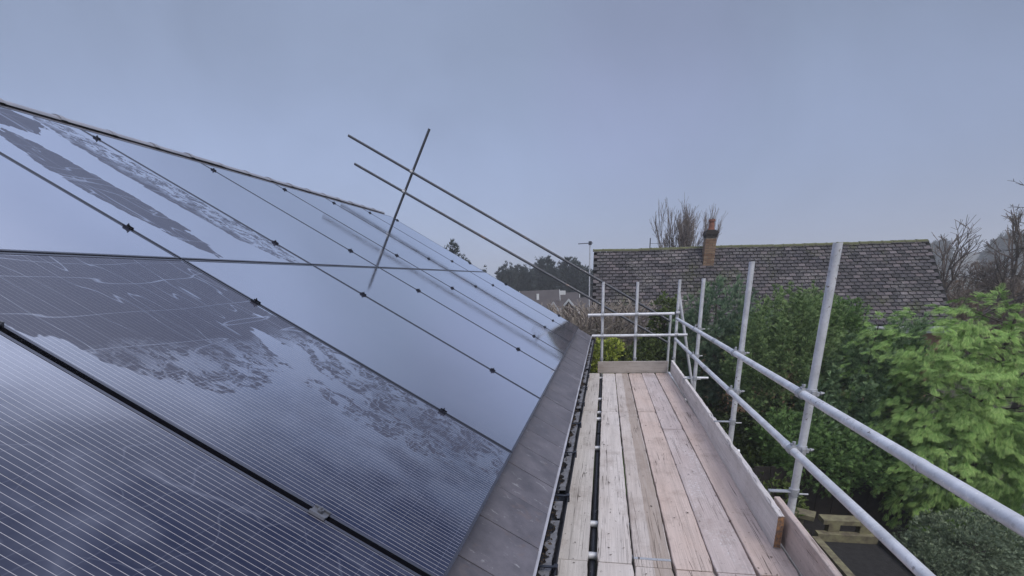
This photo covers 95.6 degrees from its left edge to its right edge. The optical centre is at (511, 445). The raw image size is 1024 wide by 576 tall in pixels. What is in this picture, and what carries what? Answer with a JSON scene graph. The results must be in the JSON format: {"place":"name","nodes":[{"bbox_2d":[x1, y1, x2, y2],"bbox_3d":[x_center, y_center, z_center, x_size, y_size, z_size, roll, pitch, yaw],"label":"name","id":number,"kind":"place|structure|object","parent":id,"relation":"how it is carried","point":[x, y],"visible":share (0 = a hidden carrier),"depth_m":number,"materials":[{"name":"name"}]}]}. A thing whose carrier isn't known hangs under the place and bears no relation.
{"place":"outdoors","nodes":[
{"label":"outdoors","id":0,"kind":"place"},
{"bbox_2d":[0,0,1023,277],"label":"sky","id":1,"kind":"structure","parent":0,"point":[566,123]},
{"bbox_2d":[547,299,569,316],"bbox_3d":[2.469,-6.358,25.280,1.623,3.208,1.666,1,20,11],"label":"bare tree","id":2,"kind":"object","parent":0,"point":[554,306],"visible":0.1,"depth_m":24.84,"materials":[{"name":"brown plant"}]},
{"bbox_2d":[496,252,1021,278],"bbox_3d":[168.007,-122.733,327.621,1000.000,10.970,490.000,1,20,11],"label":"hillside","id":3,"kind":"structure","parent":0,"point":[973,258],"depth_m":168.71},
{"bbox_2d":[931,238,955,275],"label":"bare tree","id":4,"kind":"object","parent":3,"relation":"on","point":[937,258],"visible":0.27,"depth_m":125.04,"materials":[{"name":"brown plant"}]},
{"bbox_2d":[975,229,1023,276],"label":"bare tree","id":5,"kind":"object","parent":3,"relation":"on","point":[1001,245],"visible":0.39,"depth_m":110.28,"materials":[{"name":"brown plant"}]},
{"bbox_2d":[996,232,1023,274],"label":"conifer tree","id":6,"kind":"object","parent":3,"relation":"on","point":[1019,268],"visible":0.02,"depth_m":116.15,"materials":[{"name":"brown plant"}]},
{"bbox_2d":[587,494,1007,575],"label":"patio","id":7,"kind":"structure","parent":0,"point":[812,526],"depth_m":7.71,"materials":[{"name":"stone"}]},
{"bbox_2d":[348,128,1023,575],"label":"scaffold","id":8,"kind":"object","parent":7,"relation":"on","point":[1012,520],"visible":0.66,"depth_m":3.01,"materials":[{"name":"metal"}]},
{"bbox_2d":[557,559,586,575],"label":"scaffold board","id":9,"kind":"object","parent":8,"relation":"on","point":[571,568],"visible":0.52,"depth_m":2.76,"materials":[{"name":"beige wood"}]},
{"bbox_2d":[558,411,596,562],"bbox_3d":[0.669,0.149,4.423,0.227,0.039,3.397,1,20,11],"label":"scaffold board","id":10,"kind":"object","parent":8,"relation":"on","point":[575,540],"visible":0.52,"depth_m":3.62,"materials":[{"name":"beige wood"}]},
{"bbox_2d":[565,375,777,575],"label":"deck crumbs","id":11,"kind":"object","parent":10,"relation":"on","point":[650,505],"visible":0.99,"depth_m":3.33,"materials":[{"name":"brown plant"}]},
{"bbox_2d":[583,373,599,411],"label":"scaffold board","id":12,"kind":"object","parent":8,"relation":"on","point":[591,397],"visible":0.61,"depth_m":6.89,"materials":[{"name":"beige wood"}]},
{"bbox_2d":[598,361,667,372],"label":"toe board","id":13,"kind":"object","parent":12,"relation":"on","point":[632,366],"visible":1,"depth_m":8.19,"materials":[{"name":"beige wood"}]},
{"bbox_2d":[601,373,617,412],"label":"scaffold board","id":14,"kind":"object","parent":8,"relation":"on","point":[609,399],"visible":0.99,"depth_m":6.80,"materials":[{"name":"beige wood"}]},
{"bbox_2d":[597,412,631,564],"bbox_3d":[0.933,0.158,4.368,0.215,0.039,3.387,1,20,11],"label":"scaffold board","id":15,"kind":"object","parent":8,"relation":"on","point":[614,523],"visible":0.99,"depth_m":3.57,"materials":[{"name":"beige wood"}]},
{"bbox_2d":[597,562,633,575],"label":"scaffold board","id":16,"kind":"object","parent":8,"relation":"on","point":[609,569],"visible":1,"depth_m":2.73,"materials":[{"name":"beige wood"}]},
{"bbox_2d":[615,373,636,417],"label":"scaffold board","id":17,"kind":"object","parent":8,"relation":"on","point":[625,399],"visible":0.96,"depth_m":6.63,"materials":[{"name":"beige wood"}]},
{"bbox_2d":[629,373,654,412],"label":"scaffold board","id":18,"kind":"object","parent":8,"relation":"on","point":[642,400],"visible":0.98,"depth_m":6.73,"materials":[{"name":"beige wood"}]},
{"bbox_2d":[620,417,671,568],"bbox_3d":[1.133,0.203,4.209,0.222,0.046,3.177,2,20,11],"label":"scaffold board","id":19,"kind":"object","parent":8,"relation":"on","point":[649,544],"visible":1,"depth_m":3.48,"materials":[{"name":"wood"}]},
{"bbox_2d":[635,567,673,575],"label":"scaffold board","id":20,"kind":"object","parent":8,"relation":"on","point":[641,571],"visible":1,"depth_m":2.69,"materials":[{"name":"beige wood"}]},
{"bbox_2d":[642,373,681,430],"bbox_3d":[2.087,-0.705,6.662,0.221,0.040,3.242,1,20,11],"label":"scaffold board","id":21,"kind":"object","parent":8,"relation":"on","point":[666,415],"visible":0.91,"depth_m":6.15,"materials":[{"name":"beige wood"}]},
{"bbox_2d":[656,373,692,413],"bbox_3d":[2.379,-0.816,6.947,0.221,0.040,2.532,2,20,11],"label":"scaffold board","id":22,"kind":"object","parent":8,"relation":"on","point":[677,401],"visible":0.87,"depth_m":6.64,"materials":[{"name":"beige wood"}]},
{"bbox_2d":[638,412,712,573],"bbox_3d":[1.379,0.172,4.276,0.224,0.040,3.420,1,20,11],"label":"scaffold board","id":23,"kind":"object","parent":8,"relation":"on","point":[687,548],"visible":0.97,"depth_m":3.45,"materials":[{"name":"beige wood"}]},
{"bbox_2d":[675,570,714,575],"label":"scaffold board","id":24,"kind":"object","parent":8,"relation":"on","point":[686,573],"visible":1,"depth_m":2.66,"materials":[{"name":"beige wood"}]},
{"bbox_2d":[663,429,755,575],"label":"scaffold board","id":25,"kind":"object","parent":8,"relation":"on","point":[725,549],"visible":0.88,"depth_m":3.32,"materials":[{"name":"beige wood"}]},
{"bbox_2d":[717,573,755,575],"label":"scaffold board","id":26,"kind":"object","parent":8,"relation":"on","point":[723,574],"visible":1,"depth_m":2.63,"materials":[{"name":"beige wood"}]},
{"bbox_2d":[675,412,798,575],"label":"scaffold board","id":27,"kind":"object","parent":8,"relation":"on","point":[759,550],"visible":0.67,"depth_m":3.37,"materials":[{"name":"beige wood"}]},
{"bbox_2d":[670,360,711,432],"bbox_3d":[2.430,-0.798,6.484,0.038,0.223,3.380,2,20,12],"label":"toe board","id":28,"kind":"object","parent":27,"relation":"on","point":[700,409],"visible":0.97,"depth_m":5.93,"materials":[{"name":"beige wood"}]},
{"bbox_2d":[706,414,784,548],"bbox_3d":[1.853,0.147,3.860,0.040,0.237,2.274,2,20,12],"label":"toe board","id":29,"kind":"object","parent":27,"relation":"on","point":[769,516],"visible":1,"depth_m":3.38,"materials":[{"name":"beige wood"}]},
{"bbox_2d":[774,496,841,575],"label":"toe board","id":30,"kind":"object","parent":8,"relation":"on","point":[806,553],"visible":0.91,"depth_m":2.61,"materials":[{"name":"beige wood"}]},
{"bbox_2d":[794,507,815,524],"bbox_3d":[4.393,1.286,7.292,0.541,0.600,0.220,13,24,36],"label":"garden bench","id":31,"kind":"object","parent":7,"relation":"on","point":[809,515],"visible":0.32,"depth_m":7.08,"materials":[{"name":"beige wood"}]},
{"bbox_2d":[751,466,908,521],"bbox_3d":[4.945,0.796,8.007,3.110,1.000,0.125,1,20,11],"label":"hedge","id":32,"kind":"object","parent":7,"relation":"on","point":[866,501],"visible":0.23,"depth_m":7.87,"materials":[{"name":"green plant"}]},
{"bbox_2d":[745,402,917,500],"bbox_3d":[5.327,0.303,7.881,2.589,1.990,1.640,6,21,22],"label":"yew bush","id":33,"kind":"object","parent":7,"relation":"on","point":[837,463],"visible":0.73,"depth_m":7.55,"materials":[{"name":"green plant"}]},
{"bbox_2d":[818,514,870,533],"bbox_3d":[5.024,1.364,7.036,0.700,0.570,0.200,1,20,11],"label":"garden bench","id":34,"kind":"object","parent":7,"relation":"on","point":[832,523],"visible":0.38,"depth_m":6.92,"materials":[{"name":"beige wood"}]},
{"bbox_2d":[812,530,915,575],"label":"raised bed","id":35,"kind":"object","parent":7,"relation":"on","point":[852,553],"visible":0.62,"depth_m":6.56,"materials":[{"name":"soil"}]},
{"bbox_2d":[592,412,1023,571],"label":"lawn","id":36,"kind":"structure","parent":0,"point":[917,489],"depth_m":9.45,"materials":[{"name":"green plant"}]},
{"bbox_2d":[578,241,591,317],"bbox_3d":[2.251,-3.526,14.398,0.420,5.120,0.320,1,20,11],"label":"tv aerial","id":37,"kind":"object","parent":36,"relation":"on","point":[590,243],"visible":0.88,"depth_m":13.68,"materials":[{"name":"grey metal"}]},
{"bbox_2d":[541,299,661,434],"bbox_3d":[1.378,-1.959,12.428,5.068,3.557,4.538,-9,20,-17],"label":"bramble bush","id":38,"kind":"object","parent":36,"relation":"on","point":[570,318],"visible":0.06,"depth_m":11.65,"materials":[{"name":"plant"}]},
{"bbox_2d":[590,337,631,422],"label":"laurel hedge","id":39,"kind":"object","parent":36,"relation":"on","point":[609,351],"visible":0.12,"depth_m":10.69,"materials":[{"name":"green plant"}]},
{"bbox_2d":[559,298,667,430],"bbox_3d":[2.379,-2.119,12.747,4.209,3.555,4.568,-20,26,-41],"label":"bramble bush","id":40,"kind":"object","parent":36,"relation":"on","point":[628,324],"visible":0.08,"depth_m":11.77,"materials":[{"name":"plant"}]},
{"bbox_2d":[571,299,717,428],"bbox_3d":[3.138,-2.028,12.412,4.381,3.551,4.821,1,20,11],"label":"bramble bush","id":41,"kind":"object","parent":36,"relation":"on","point":[632,326],"visible":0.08,"depth_m":11.95,"materials":[{"name":"plant"}]},
{"bbox_2d":[617,332,688,452],"bbox_3d":[3.292,-1.190,10.934,1.919,2.936,1.175,-4,19,-3],"label":"laurel hedge","id":42,"kind":"object","parent":36,"relation":"on","point":[656,352],"visible":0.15,"depth_m":10.45,"materials":[{"name":"green plant"}]},
{"bbox_2d":[644,289,702,382],"bbox_3d":[3.910,-1.845,11.420,1.586,3.803,1.414,1,20,11],"label":"evergreen shrub","id":43,"kind":"object","parent":36,"relation":"on","point":[668,301],"visible":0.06,"depth_m":10.98,"materials":[{"name":"green plant"}]},
{"bbox_2d":[662,273,788,413],"bbox_3d":[4.599,-1.672,10.389,2.893,4.105,2.217,1,20,11],"label":"evergreen shrub","id":44,"kind":"object","parent":36,"relation":"on","point":[713,356],"visible":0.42,"depth_m":9.87,"materials":[{"name":"green plant"}]},
{"bbox_2d":[698,369,815,533],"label":"undergrowth","id":45,"kind":"object","parent":36,"relation":"on","point":[745,446],"visible":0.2,"depth_m":9.59,"materials":[{"name":"green plant"}]},
{"bbox_2d":[718,280,849,466],"bbox_3d":[5.086,-1.127,8.983,2.212,3.970,2.086,1,20,11],"label":"juniper tree","id":46,"kind":"object","parent":36,"relation":"on","point":[782,331],"visible":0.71,"depth_m":8.43,"materials":[{"name":"green plant"}]},
{"bbox_2d":[787,289,875,460],"bbox_3d":[6.064,-1.109,9.113,1.778,3.768,1.477,1,20,11],"label":"juniper tree","id":47,"kind":"object","parent":36,"relation":"on","point":[852,320],"visible":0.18,"depth_m":8.43,"materials":[{"name":"green plant"}]},
{"bbox_2d":[780,305,941,467],"bbox_3d":[6.003,-0.638,8.226,2.359,3.483,2.225,1,20,11],"label":"juniper tree","id":48,"kind":"object","parent":36,"relation":"on","point":[870,407],"visible":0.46,"depth_m":7.62,"materials":[{"name":"green plant"}]},
{"bbox_2d":[826,311,913,434],"bbox_3d":[6.137,-0.559,8.036,1.394,3.445,1.076,1,20,11],"label":"cypress tree","id":49,"kind":"object","parent":36,"relation":"on","point":[864,334],"visible":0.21,"depth_m":7.64,"materials":[{"name":"green plant"}]},
{"bbox_2d":[868,283,1023,544],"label":"cypress tree","id":50,"kind":"object","parent":36,"relation":"on","point":[980,427],"visible":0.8,"depth_m":6.77,"materials":[{"name":"green plant"}]},
{"bbox_2d":[890,504,1023,575],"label":"grey shrub","id":51,"kind":"object","parent":36,"relation":"on","point":[947,561],"visible":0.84,"depth_m":6.19,"materials":[{"name":"green plant"}]},
{"bbox_2d":[984,178,1023,479],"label":"larch tree","id":52,"kind":"object","parent":36,"relation":"on","point":[1015,404],"visible":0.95,"depth_m":8.42,"materials":[{"name":"green plant"}]},
{"bbox_2d":[924,277,1022,412],"bbox_3d":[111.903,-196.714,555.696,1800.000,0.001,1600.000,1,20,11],"label":"ground","id":53,"kind":"structure","parent":0,"point":[970,392],"depth_m":15.83,"materials":[{"name":"green plant"}]},
{"bbox_2d":[0,98,594,575],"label":"house","id":54,"kind":"structure","parent":53,"relation":"on","point":[508,532],"depth_m":2.68,"materials":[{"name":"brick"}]},
{"bbox_2d":[537,340,593,575],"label":"gutter silt","id":55,"kind":"object","parent":54,"relation":"on","point":[564,474],"visible":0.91,"depth_m":2.89,"materials":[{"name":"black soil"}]},
{"bbox_3d":[-0.076,-0.717,4.140,0.060,0.063,10.100,1,20,11],"label":"rail","id":56,"kind":"object","parent":54,"relation":"attached to","visible":0},
{"bbox_2d":[0,320,420,575],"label":"solar panel","id":57,"kind":"object","parent":56,"relation":"attached to","point":[95,481],"visible":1,"depth_m":1.20,"materials":[{"name":"black glass"}]},
{"bbox_2d":[0,252,511,575],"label":"solar panel","id":58,"kind":"object","parent":56,"relation":"attached to","point":[252,388],"visible":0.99,"depth_m":1.77,"materials":[{"name":"black glass"}]},
{"bbox_2d":[184,260,540,452],"bbox_3d":[-0.769,-0.675,3.058,2.044,0.059,1.203,30,22,0],"label":"solar panel","id":59,"kind":"object","parent":56,"relation":"attached to","point":[361,328],"visible":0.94,"depth_m":2.90,"materials":[{"name":"black glass"}]},
{"bbox_2d":[313,265,554,398],"bbox_3d":[-0.551,-1.067,4.141,2.044,0.059,1.158,30,22,0],"label":"solar panel","id":60,"kind":"object","parent":56,"relation":"attached to","point":[448,326],"visible":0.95,"depth_m":4.03,"materials":[{"name":"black glass"}]},
{"bbox_2d":[381,268,563,370],"bbox_3d":[-0.340,-1.445,5.187,2.044,0.059,1.123,30,22,0],"label":"solar panel","id":61,"kind":"object","parent":56,"relation":"attached to","point":[486,319],"visible":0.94,"depth_m":5.10,"materials":[{"name":"black glass"}]},
{"bbox_2d":[421,269,570,353],"bbox_3d":[-0.133,-1.817,6.215,2.044,0.059,1.118,30,22,0],"label":"solar panel","id":62,"kind":"object","parent":56,"relation":"attached to","point":[475,293],"visible":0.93,"depth_m":6.15,"materials":[{"name":"black glass"}]},
{"bbox_2d":[450,271,574,341],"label":"solar panel","id":63,"kind":"object","parent":56,"relation":"attached to","point":[552,325],"visible":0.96,"depth_m":7.18,"materials":[{"name":"black glass"}]},
{"bbox_2d":[471,272,578,333],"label":"solar panel","id":64,"kind":"object","parent":56,"relation":"attached to","point":[529,302],"visible":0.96,"depth_m":8.21,"materials":[{"name":"black glass"}]},
{"bbox_3d":[-1.754,-1.699,4.122,0.059,0.063,10.100,1,20,11],"label":"rail","id":65,"kind":"object","parent":54,"relation":"attached to","visible":0},
{"bbox_2d":[0,154,178,259],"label":"solar panel","id":66,"kind":"object","parent":65,"relation":"attached to","point":[39,215],"visible":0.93,"depth_m":2.21,"materials":[{"name":"black glass"}]},
{"bbox_2d":[0,106,310,264],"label":"solar panel","id":67,"kind":"object","parent":65,"relation":"attached to","point":[94,172],"visible":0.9,"depth_m":2.97,"materials":[{"name":"black glass"}]},
{"bbox_2d":[81,129,377,267],"bbox_3d":[-2.331,-2.108,4.123,2.051,0.059,1.158,30,22,-1],"label":"solar panel","id":68,"kind":"object","parent":65,"relation":"attached to","point":[250,210],"visible":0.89,"depth_m":4.01,"materials":[{"name":"black glass"}]},
{"bbox_2d":[202,163,418,268],"bbox_3d":[-2.120,-2.487,5.169,2.051,0.059,1.123,30,22,-1],"label":"solar panel","id":69,"kind":"object","parent":65,"relation":"attached to","point":[319,221],"visible":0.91,"depth_m":5.09,"materials":[{"name":"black glass"}]},
{"bbox_2d":[274,183,447,270],"bbox_3d":[-1.913,-2.859,6.197,2.051,0.059,1.118,30,22,-1],"label":"solar panel","id":70,"kind":"object","parent":65,"relation":"attached to","point":[370,232],"visible":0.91,"depth_m":6.13,"materials":[{"name":"black glass"}]},
{"bbox_2d":[326,198,467,270],"bbox_3d":[-1.706,-3.229,7.220,2.051,0.059,1.113,30,22,-1],"label":"solar panel","id":71,"kind":"object","parent":65,"relation":"attached to","point":[403,238],"visible":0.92,"depth_m":7.17,"materials":[{"name":"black glass"}]},
{"bbox_2d":[364,209,483,271],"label":"solar panel","id":72,"kind":"object","parent":65,"relation":"attached to","point":[427,242],"visible":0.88,"depth_m":8.19,"materials":[{"name":"black glass"}]},
{"bbox_2d":[444,238,461,255],"bbox_3d":[-3.604,-9.340,29.801,2.328,7.325,2.219,6,21,23],"label":"conifer tree","id":73,"kind":"object","parent":53,"relation":"on","point":[455,251],"visible":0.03,"depth_m":28.84,"materials":[{"name":"green plant"}]},
{"bbox_2d":[494,266,509,285],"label":"conifer tree","id":74,"kind":"object","parent":53,"relation":"on","point":[500,276],"visible":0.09,"depth_m":56.26,"materials":[{"name":"green plant"}]},
{"bbox_2d":[498,260,518,291],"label":"conifer tree","id":75,"kind":"object","parent":53,"relation":"on","point":[511,275],"visible":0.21,"depth_m":57.09,"materials":[{"name":"green plant"}]},
{"bbox_2d":[514,264,524,284],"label":"conifer tree","id":76,"kind":"object","parent":53,"relation":"on","point":[517,267],"visible":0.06,"depth_m":58.16,"materials":[{"name":"green plant"}]},
{"bbox_2d":[516,265,528,290],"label":"conifer tree","id":77,"kind":"object","parent":53,"relation":"on","point":[520,276],"visible":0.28,"depth_m":57.92,"materials":[{"name":"green plant"}]},
{"bbox_2d":[519,269,537,290],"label":"conifer tree","id":78,"kind":"object","parent":53,"relation":"on","point":[527,281],"visible":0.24,"depth_m":52.80,"materials":[{"name":"green plant"}]},
{"bbox_2d":[519,289,559,308],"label":"house","id":79,"kind":"structure","parent":53,"relation":"on","point":[540,297],"depth_m":38.51,"materials":[{"name":"brick"}]},
{"bbox_2d":[533,255,547,273],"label":"conifer tree","id":80,"kind":"object","parent":53,"relation":"on","point":[538,262],"visible":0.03,"depth_m":56.90,"materials":[{"name":"green plant"}]},
{"bbox_2d":[534,255,552,289],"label":"conifer tree","id":81,"kind":"object","parent":53,"relation":"on","point":[542,266],"visible":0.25,"depth_m":54.79,"materials":[{"name":"green plant"}]},
{"bbox_2d":[538,260,563,289],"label":"conifer tree","id":82,"kind":"object","parent":53,"relation":"on","point":[547,281],"visible":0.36,"depth_m":52.16,"materials":[{"name":"green plant"}]},
{"bbox_2d":[550,300,566,309],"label":"house","id":83,"kind":"structure","parent":53,"relation":"on","point":[560,302],"depth_m":35.60,"materials":[{"name":"brick"}]},
{"bbox_2d":[551,269,566,290],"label":"conifer tree","id":84,"kind":"object","parent":53,"relation":"on","point":[560,277],"visible":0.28,"depth_m":52.35,"materials":[{"name":"green plant"}]},
{"bbox_2d":[560,256,577,291],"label":"conifer tree","id":85,"kind":"object","parent":53,"relation":"on","point":[567,271],"visible":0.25,"depth_m":52.40,"materials":[{"name":"green plant"}]},
{"bbox_2d":[560,291,579,300],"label":"house","id":86,"kind":"structure","parent":53,"relation":"on","point":[564,295],"depth_m":39.16,"materials":[{"name":"grey"}]},
{"bbox_2d":[563,296,591,324],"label":"house","id":87,"kind":"structure","parent":53,"relation":"on","point":[574,301],"depth_m":34.59,"materials":[{"name":"brick"}]},
{"bbox_2d":[564,262,592,297],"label":"conifer tree","id":88,"kind":"object","parent":53,"relation":"on","point":[578,279],"visible":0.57,"depth_m":51.15,"materials":[{"name":"green plant"}]},
{"bbox_2d":[582,270,592,296],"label":"conifer tree","id":89,"kind":"object","parent":53,"relation":"on","point":[591,283],"visible":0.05,"depth_m":51.28,"materials":[{"name":"green plant"}]},
{"bbox_2d":[651,192,727,247],"bbox_3d":[7.298,-6.759,19.843,3.032,7.200,2.082,1,20,11],"label":"bare tree","id":90,"kind":"object","parent":53,"relation":"on","point":[685,235],"visible":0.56,"depth_m":18.95,"materials":[{"name":"brown plant"}]},
{"bbox_2d":[592,219,956,411],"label":"neighbour house","id":91,"kind":"structure","parent":53,"relation":"on","point":[887,278],"depth_m":13.78,"materials":[{"name":"tile"}]},
{"bbox_2d":[945,281,981,345],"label":"scrub bush","id":92,"kind":"object","parent":53,"relation":"on","point":[953,306],"visible":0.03,"depth_m":20.36,"materials":[{"name":"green plant"}]},
{"bbox_2d":[932,215,1023,329],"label":"bare tree","id":93,"kind":"object","parent":53,"relation":"on","point":[951,268],"visible":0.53,"depth_m":14.76,"materials":[{"name":"brown plant"}]},
{"bbox_2d":[936,296,1023,378],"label":"scrub bush","id":94,"kind":"object","parent":53,"relation":"on","point":[963,315],"visible":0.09,"depth_m":16.43,"materials":[{"name":"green plant"}]},
{"bbox_2d":[943,287,1023,367],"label":"scrub bush","id":95,"kind":"object","parent":53,"relation":"on","point":[998,303],"visible":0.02,"depth_m":18.24,"materials":[{"name":"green plant"}]},
{"bbox_2d":[946,260,1022,307],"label":"scrub bush","id":96,"kind":"object","parent":53,"relation":"on","point":[969,284],"visible":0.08,"depth_m":26.81,"materials":[{"name":"brown plant"}]},
{"bbox_2d":[949,271,1023,333],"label":"scrub bush","id":97,"kind":"object","parent":53,"relation":"on","point":[972,291],"visible":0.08,"depth_m":22.01,"materials":[{"name":"brown plant"}]},
{"bbox_2d":[957,204,1023,393],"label":"bare tree","id":98,"kind":"object","parent":53,"relation":"on","point":[993,282],"visible":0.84,"depth_m":14.39,"materials":[{"name":"brown plant"}]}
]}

